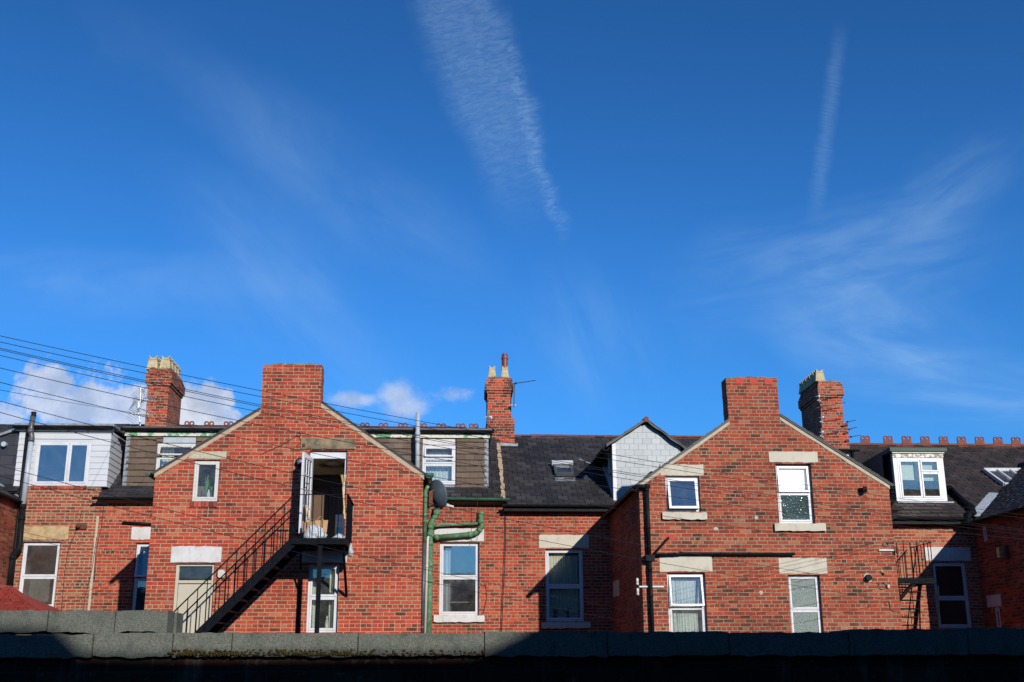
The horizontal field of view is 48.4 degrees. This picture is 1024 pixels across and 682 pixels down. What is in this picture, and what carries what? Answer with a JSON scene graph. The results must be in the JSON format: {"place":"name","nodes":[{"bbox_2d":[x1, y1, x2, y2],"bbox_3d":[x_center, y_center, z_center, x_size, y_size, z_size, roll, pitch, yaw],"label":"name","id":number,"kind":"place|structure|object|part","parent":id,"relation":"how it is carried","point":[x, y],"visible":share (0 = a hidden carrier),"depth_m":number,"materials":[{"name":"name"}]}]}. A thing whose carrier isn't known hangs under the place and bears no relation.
{"place":"outdoors","nodes":[
{"label":"outdoors","id":0,"kind":"place"},
{"bbox_2d":[0,424,26,584],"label":"terraced house","id":1,"kind":"structure","parent":0,"point":[10,500],"depth_m":27.06,"materials":[{"name":"red brick"}]},
{"bbox_2d":[332,533,344,537],"bbox_3d":[-3.356,3.809,22.160,0.263,0.137,0.317,1,-16,-3],"label":"plastic bag","id":2,"kind":"object","parent":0,"point":[340,536],"visible":0.48,"depth_m":22.05,"materials":[{"name":"white plastic"}]},
{"bbox_2d":[0,610,1023,681],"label":"boundary wall","id":3,"kind":"structure","parent":0,"point":[89,646],"depth_m":5.81,"materials":[{"name":"concrete"}]},
{"bbox_2d":[167,648,485,656],"bbox_3d":[-0.935,1.569,5.743,1.606,0.045,0.024,1,-16,-3],"label":"moss","id":4,"kind":"object","parent":3,"relation":"on","point":[237,653],"visible":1,"depth_m":5.73,"materials":[{"name":"green plant"}]},
{"bbox_2d":[0,0,1023,443],"label":"sky","id":5,"kind":"structure","parent":0,"point":[645,206],"materials":[{"name":"blue"}]},
{"bbox_2d":[484,353,902,632],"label":"terraced house","id":6,"kind":"structure","parent":0,"point":[754,434],"depth_m":24.05,"materials":[{"name":"red brick"}]},
{"bbox_2d":[484,411,504,422],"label":"tv aerial","id":7,"kind":"object","parent":6,"relation":"attached to","point":[487,417],"visible":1,"depth_m":31.43,"materials":[{"name":"metal"}]},
{"bbox_2d":[508,378,535,406],"bbox_3d":[0.306,1.417,31.826,0.771,0.870,0.503,-2,-16,7],"label":"tv aerial","id":8,"kind":"object","parent":6,"relation":"attached to","point":[511,386],"visible":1,"depth_m":31.79,"materials":[{"name":"grey metal"}]},
{"bbox_2d":[539,535,590,628],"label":"window","id":9,"kind":"structure","parent":6,"relation":"in","point":[564,567],"depth_m":27.79,"materials":[{"name":"white plastic"}]},
{"bbox_2d":[636,578,663,595],"bbox_3d":[2.804,4.998,23.158,0.575,0.362,0.062,1,-16,-3],"label":"insulator bracket","id":10,"kind":"object","parent":6,"relation":"attached to","point":[637,583],"visible":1,"depth_m":23.16,"materials":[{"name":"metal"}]},
{"bbox_2d":[645,464,706,519],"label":"window","id":11,"kind":"structure","parent":6,"relation":"in","point":[681,508],"depth_m":23.92,"materials":[{"name":"white plastic"}]},
{"bbox_2d":[659,556,712,631],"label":"window","id":12,"kind":"structure","parent":6,"relation":"in","point":[686,591],"depth_m":23.37,"materials":[{"name":"white plastic"}]},
{"bbox_2d":[769,451,825,531],"bbox_3d":[5.975,3.163,23.979,1.085,1.691,0.220,1,-16,-3],"label":"window","id":13,"kind":"structure","parent":6,"relation":"in","point":[800,474],"depth_m":24.01,"materials":[{"name":"white plastic"}]},
{"bbox_2d":[778,558,827,632],"bbox_3d":[5.998,5.307,23.393,1.008,1.692,0.158,1,-16,-3],"label":"window","id":14,"kind":"structure","parent":6,"relation":"in","point":[805,609],"depth_m":23.45,"materials":[{"name":"white plastic"}]},
{"bbox_2d":[879,547,898,553],"bbox_3d":[7.821,4.347,23.641,0.404,0.166,0.062,1,-16,-3],"label":"insulator bracket","id":15,"kind":"object","parent":6,"relation":"attached to","point":[897,551],"visible":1,"depth_m":23.66,"materials":[{"name":"metal"}]},
{"label":"ground","id":16,"kind":"structure","parent":0,"visible":0},
{"bbox_2d":[0,585,60,611],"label":"outbuilding","id":17,"kind":"structure","parent":16,"relation":"on","point":[12,598],"depth_m":22.34,"materials":[{"name":"red tile"}]},
{"bbox_2d":[12,423,144,610],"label":"terraced house","id":18,"kind":"structure","parent":16,"relation":"on","point":[55,575],"depth_m":27.53,"materials":[{"name":"brick"}]},
{"bbox_2d":[7,411,36,585],"bbox_3d":[-11.796,3.718,27.195,0.498,4.162,0.155,1,-16,-3],"label":"soil pipe","id":19,"kind":"object","parent":18,"relation":"attached to","point":[22,508],"visible":0.95,"depth_m":27.13,"materials":[{"name":"grey plastic"}]},
{"bbox_2d":[19,526,68,606],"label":"window","id":20,"kind":"structure","parent":18,"relation":"in","point":[39,569],"depth_m":28.14,"materials":[{"name":"white plastic"}]},
{"bbox_2d":[32,442,90,484],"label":"window","id":21,"kind":"structure","parent":18,"relation":"in","point":[67,454],"depth_m":27.85,"materials":[{"name":"white plastic"}]},
{"bbox_2d":[173,494,353,632],"bbox_3d":[-6.425,6.272,21.576,6.501,6.585,1.391,1,-16,-3],"label":"fire escape","id":22,"kind":"object","parent":16,"relation":"on","point":[242,596],"visible":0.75,"depth_m":21.79,"materials":[{"name":"black paint"}]},
{"bbox_2d":[304,524,326,537],"bbox_3d":[-3.823,3.722,22.166,0.453,0.310,0.408,1,-16,-3],"label":"plastic bag","id":23,"kind":"object","parent":22,"relation":"on","point":[309,533],"visible":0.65,"depth_m":22.00,"materials":[{"name":"white plastic"}]},
{"bbox_2d":[341,475,346,518],"bbox_3d":[-3.258,3.008,22.001,0.122,0.859,0.116,1,-16,-3],"label":"bamboo torch","id":24,"kind":"object","parent":22,"relation":"on","point":[343,480],"visible":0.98,"depth_m":22.02,"materials":[{"name":"wood"}]},
{"bbox_2d":[348,543,353,556],"bbox_3d":[-3.183,4.115,22.498,0.107,0.275,0.243,1,-16,-3],"label":"plastic bag","id":25,"kind":"object","parent":22,"relation":"hanging from","point":[350,550],"visible":0.94,"depth_m":22.41,"materials":[{"name":"white plastic"}]},
{"bbox_2d":[84,356,509,633],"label":"terraced house","id":26,"kind":"structure","parent":16,"relation":"on","point":[182,565],"depth_m":23.59,"materials":[{"name":"red brick"}]},
{"bbox_2d":[2,527,144,556],"bbox_3d":[-9.550,4.168,24.094,0.008,0.280,5.995,-6,-17,19],"label":"overhead cable","id":27,"kind":"object","parent":26,"relation":"attached to","point":[74,543],"visible":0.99,"depth_m":24.51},
{"bbox_2d":[1,531,147,562],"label":"overhead cable","id":28,"kind":"object","parent":26,"relation":"attached to","point":[72,548],"visible":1,"depth_m":24.35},
{"bbox_2d":[126,404,148,425],"bbox_3d":[-9.788,1.930,30.360,0.879,0.607,0.545,-11,-19,32],"label":"tv aerial","id":29,"kind":"object","parent":26,"relation":"attached to","point":[137,414],"visible":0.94,"depth_m":30.42,"materials":[{"name":"metal"}]},
{"bbox_2d":[130,393,145,408],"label":"tv aerial","id":30,"kind":"object","parent":26,"relation":"attached to","point":[137,401],"visible":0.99,"depth_m":30.58,"materials":[{"name":"metal"}]},
{"bbox_2d":[127,397,152,415],"bbox_3d":[-9.699,1.764,30.343,1.012,0.682,0.521,-11,-19,33],"label":"tv aerial","id":31,"kind":"object","parent":26,"relation":"attached to","point":[137,407],"visible":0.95,"depth_m":30.42,"materials":[{"name":"metal"}]},
{"bbox_2d":[131,527,150,609],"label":"window","id":32,"kind":"structure","parent":26,"relation":"in","point":[137,533],"depth_m":27.35,"materials":[{"name":"white plastic"}]},
{"bbox_2d":[133,388,155,409],"bbox_3d":[-9.633,1.487,30.413,0.983,0.610,0.468,-12,-20,35],"label":"tv aerial","id":33,"kind":"object","parent":26,"relation":"attached to","point":[147,398],"visible":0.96,"depth_m":30.54,"materials":[{"name":"metal"}]},
{"bbox_2d":[134,381,163,401],"bbox_3d":[-9.652,1.356,30.546,0.960,0.523,0.501,-7,-17,21],"label":"tv aerial","id":34,"kind":"object","parent":26,"relation":"attached to","point":[141,389],"visible":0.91,"depth_m":30.61,"materials":[{"name":"metal"}]},
{"bbox_2d":[156,444,195,468],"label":"window","id":35,"kind":"structure","parent":26,"relation":"in","point":[163,449],"depth_m":28.32,"materials":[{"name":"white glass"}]},
{"bbox_2d":[176,584,210,632],"bbox_3d":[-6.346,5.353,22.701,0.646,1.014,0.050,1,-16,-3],"label":"door","id":36,"kind":"structure","parent":26,"relation":"in","point":[184,590],"depth_m":22.71,"materials":[{"name":"beige wood"}]},
{"bbox_2d":[200,475,210,496],"bbox_3d":[-6.320,3.008,23.487,0.250,0.522,0.143,1,-16,-3],"label":"potted plant","id":37,"kind":"object","parent":26,"relation":"on","point":[207,483],"visible":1,"depth_m":23.48,"materials":[{"name":"green plant"}]},
{"bbox_2d":[189,451,226,506],"bbox_3d":[-6.281,2.933,23.709,1.023,1.152,0.885,1,-16,-3],"label":"window","id":38,"kind":"structure","parent":26,"relation":"in","point":[200,471],"depth_m":23.45,"materials":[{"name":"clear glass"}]},
{"bbox_2d":[207,485,213,496],"bbox_3d":[-6.191,3.126,23.505,0.264,0.304,0.120,1,-16,-3],"label":"potted plant","id":39,"kind":"object","parent":26,"relation":"on","point":[211,491],"visible":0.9,"depth_m":23.49,"materials":[{"name":"green plant"}]},
{"bbox_2d":[296,458,301,466],"bbox_3d":[-4.362,2.491,23.447,0.168,0.168,0.148,1,-16,-3],"label":"wall light","id":40,"kind":"object","parent":26,"relation":"attached to","point":[299,462],"visible":0.8,"depth_m":23.40,"materials":[{"name":"black paint"}]},
{"bbox_2d":[298,452,313,533],"bbox_3d":[-4.122,3.107,23.032,0.119,1.625,0.740,-2,-16,5],"label":"door","id":41,"kind":"structure","parent":26,"relation":"in","point":[307,461],"depth_m":22.99,"materials":[{"name":"white plastic"}]},
{"bbox_2d":[302,551,346,631],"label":"window","id":42,"kind":"structure","parent":26,"relation":"in","point":[330,573],"depth_m":23.01,"materials":[{"name":"white plastic"}]},
{"bbox_2d":[325,616,328,627],"bbox_3d":[-3.717,5.654,22.878,0.070,0.270,0.068,1,-16,-3],"label":"bottle","id":43,"kind":"object","parent":26,"relation":"on","point":[326,624],"visible":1,"depth_m":22.85,"materials":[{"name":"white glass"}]},
{"bbox_2d":[311,475,343,537],"bbox_3d":[-3.993,3.753,25.032,0.770,1.550,0.650,1,-16,-3],"label":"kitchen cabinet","id":44,"kind":"object","parent":26,"relation":"in","point":[322,486],"visible":0.28,"depth_m":24.80,"materials":[{"name":"brown wood"}]},
{"bbox_3d":[-4.166,3.752,24.719,0.350,1.180,0.030,1,-16,-3],"label":"door","id":45,"kind":"part","parent":44,"relation":"part of","materials":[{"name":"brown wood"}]},
{"bbox_3d":[-3.767,3.757,24.742,0.350,1.180,0.030,1,-16,-3],"label":"door","id":46,"kind":"part","parent":44,"relation":"part of","materials":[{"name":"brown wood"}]},
{"bbox_2d":[335,514,342,534],"bbox_3d":[-3.455,4.049,24.389,0.620,0.620,0.480,1,-16,-3],"label":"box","id":47,"kind":"object","parent":26,"relation":"in","point":[339,521],"visible":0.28,"depth_m":24.20,"materials":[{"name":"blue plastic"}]},
{"bbox_2d":[415,412,419,467],"bbox_3d":[-2.354,2.611,28.382,0.131,1.692,0.129,1,-16,-3],"label":"vent pipe","id":48,"kind":"object","parent":26,"relation":"attached to","point":[417,451],"visible":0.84,"depth_m":28.36,"materials":[{"name":"grey plastic"}]},
{"bbox_2d":[422,445,454,484],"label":"window","id":49,"kind":"structure","parent":26,"relation":"in","point":[445,469],"depth_m":28.69,"materials":[{"name":"white plastic"}]},
{"bbox_2d":[427,479,453,513],"bbox_3d":[-1.556,3.255,23.815,0.608,0.699,0.483,-3,-16,9],"label":"satellite dish","id":50,"kind":"object","parent":26,"relation":"attached to","point":[437,493],"visible":0.98,"depth_m":23.65,"materials":[{"name":"grey paint"}]},
{"bbox_2d":[434,528,484,622],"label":"window","id":51,"kind":"structure","parent":26,"relation":"in","point":[461,560],"depth_m":27.78,"materials":[{"name":"white plastic"}]},
{"bbox_2d":[450,580,474,602],"bbox_3d":[-1.182,6.259,27.887,0.769,0.920,0.211,1,-16,-3],"label":"clothes rail","id":52,"kind":"object","parent":26,"relation":"hanging from","point":[460,584],"visible":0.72,"depth_m":27.92,"materials":[{"name":"metal"}]},
{"bbox_2d":[798,369,1023,629],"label":"terraced house","id":53,"kind":"structure","parent":16,"relation":"on","point":[962,473],"depth_m":29.41,"materials":[{"name":"red brick"}]},
{"bbox_2d":[815,392,841,402],"bbox_3d":[8.950,1.579,32.137,0.759,0.333,0.330,-5,-17,16],"label":"tv aerial","id":54,"kind":"object","parent":53,"relation":"attached to","point":[819,400],"visible":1,"depth_m":32.12,"materials":[{"name":"metal"}]},
{"bbox_2d":[819,427,843,437],"bbox_3d":[8.937,2.563,31.850,0.659,0.326,0.318,-6,-17,18],"label":"tv aerial","id":55,"kind":"object","parent":53,"relation":"attached to","point":[821,432],"visible":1,"depth_m":31.84,"materials":[{"name":"metal"}]},
{"bbox_2d":[819,414,844,423],"bbox_3d":[9.012,2.180,31.965,0.750,0.316,0.316,-5,-17,15],"label":"tv aerial","id":56,"kind":"object","parent":53,"relation":"attached to","point":[821,421],"visible":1,"depth_m":31.96,"materials":[{"name":"metal"}]},
{"bbox_2d":[867,455,946,499],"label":"window","id":57,"kind":"structure","parent":53,"relation":"in","point":[923,470],"depth_m":29.41,"materials":[{"name":"white plastic"}]},
{"bbox_2d":[896,542,939,628],"bbox_3d":[9.601,7.637,26.968,1.366,5.536,1.747,1,-16,-3],"label":"fire escape","id":58,"kind":"object","parent":53,"relation":"attached to","point":[917,581],"visible":0.56,"depth_m":26.81,"materials":[{"name":"black paint"}]},
{"bbox_2d":[925,547,971,627],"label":"window","id":59,"kind":"structure","parent":53,"relation":"in","point":[948,577],"depth_m":28.93,"materials":[{"name":"white plastic"}]},
{"bbox_2d":[965,462,1023,627],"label":"wing","id":60,"kind":"structure","parent":16,"relation":"on","point":[1002,586],"depth_m":27.23,"materials":[{"name":"red brick"}]},
{"bbox_2d":[982,526,986,541],"bbox_3d":[11.621,4.722,27.936,0.072,0.372,0.226,1,-16,-3],"label":"window","id":61,"kind":"structure","parent":60,"relation":"in","point":[984,528],"depth_m":27.95,"materials":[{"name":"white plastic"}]},
{"bbox_2d":[986,594,1001,626],"bbox_3d":[11.623,6.504,27.323,0.095,0.817,0.720,1,-16,-3],"label":"window","id":62,"kind":"structure","parent":60,"relation":"in","point":[992,600],"depth_m":27.28,"materials":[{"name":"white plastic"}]},
{"bbox_2d":[996,545,1009,559],"bbox_3d":[11.536,4.972,26.803,0.198,0.320,0.210,1,-16,-3],"label":"wall lantern","id":63,"kind":"object","parent":60,"relation":"attached to","point":[1003,552],"depth_m":26.76,"materials":[{"name":"metal"}]},
{"bbox_3d":[-6.122,2.980,11.491,0.380,7.300,0.305,1,-16,-3],"label":"utility pole","id":64,"kind":"object","parent":16,"relation":"on","visible":0},
{"bbox_2d":[2,390,132,412],"bbox_3d":[-7.788,1.075,20.208,0.007,3.362,17.219,3,-16,-12],"label":"overhead cable","id":65,"kind":"object","parent":64,"relation":"attached to","point":[58,400],"visible":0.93,"depth_m":19.05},
{"bbox_2d":[0,465,635,611],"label":"overhead cable","id":66,"kind":"object","parent":64,"relation":"attached to","point":[287,538],"visible":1,"depth_m":15.90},
{"bbox_2d":[1,476,636,623],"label":"overhead cable","id":67,"kind":"object","parent":64,"relation":"attached to","point":[286,549],"visible":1,"depth_m":15.83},
{"bbox_2d":[0,382,874,545],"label":"overhead cable","id":68,"kind":"object","parent":64,"relation":"attached to","point":[391,468],"visible":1,"depth_m":15.65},
{"bbox_2d":[0,401,882,584],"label":"overhead cable","id":69,"kind":"object","parent":64,"relation":"attached to","point":[388,494],"visible":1,"depth_m":15.54,"materials":[{"name":"black rubber"}]},
{"bbox_2d":[0,412,886,599],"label":"overhead cable","id":70,"kind":"object","parent":64,"relation":"attached to","point":[393,509],"visible":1,"depth_m":15.44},
{"bbox_2d":[1,368,1017,538],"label":"overhead cable","id":71,"kind":"object","parent":64,"relation":"attached to","point":[459,462],"visible":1,"depth_m":15.56,"materials":[{"name":"black rubber"}]},
{"bbox_2d":[1,342,1019,517],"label":"overhead cable","id":72,"kind":"object","parent":64,"relation":"attached to","point":[452,432],"visible":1,"depth_m":15.60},
{"bbox_2d":[1,336,1021,514],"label":"overhead cable","id":73,"kind":"object","parent":64,"relation":"attached to","point":[456,427],"visible":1,"depth_m":15.70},
{"bbox_2d":[0,355,1023,534],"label":"overhead cable","id":74,"kind":"object","parent":64,"relation":"attached to","point":[455,449],"visible":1,"depth_m":15.61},
{"bbox_2d":[0,349,1023,531],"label":"overhead cable","id":75,"kind":"object","parent":64,"relation":"attached to","point":[456,444],"visible":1,"depth_m":15.60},
{"bbox_2d":[0,348,1023,529],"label":"overhead cable","id":76,"kind":"object","parent":64,"relation":"attached to","point":[459,443],"visible":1,"depth_m":15.66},
{"bbox_3d":[-3.860,3.875,22.424,0.520,0.160,0.400,1,-16,-3],"label":"rubbish box","id":77,"kind":"object","parent":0,"visible":0},
{"bbox_2d":[302,518,315,531],"bbox_3d":[-3.966,3.608,22.308,0.235,0.271,0.140,-5,-17,16],"label":"paper bag","id":78,"kind":"object","parent":77,"relation":"on","point":[306,524],"visible":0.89,"depth_m":22.26,"materials":[{"name":"brown paper"}]},
{"bbox_2d":[313,516,327,532],"bbox_3d":[-3.765,3.608,22.404,0.277,0.321,0.140,4,-17,-14],"label":"paper bag","id":79,"kind":"object","parent":77,"relation":"on","point":[323,523],"visible":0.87,"depth_m":22.35,"materials":[{"name":"beige paper"}]}
]}

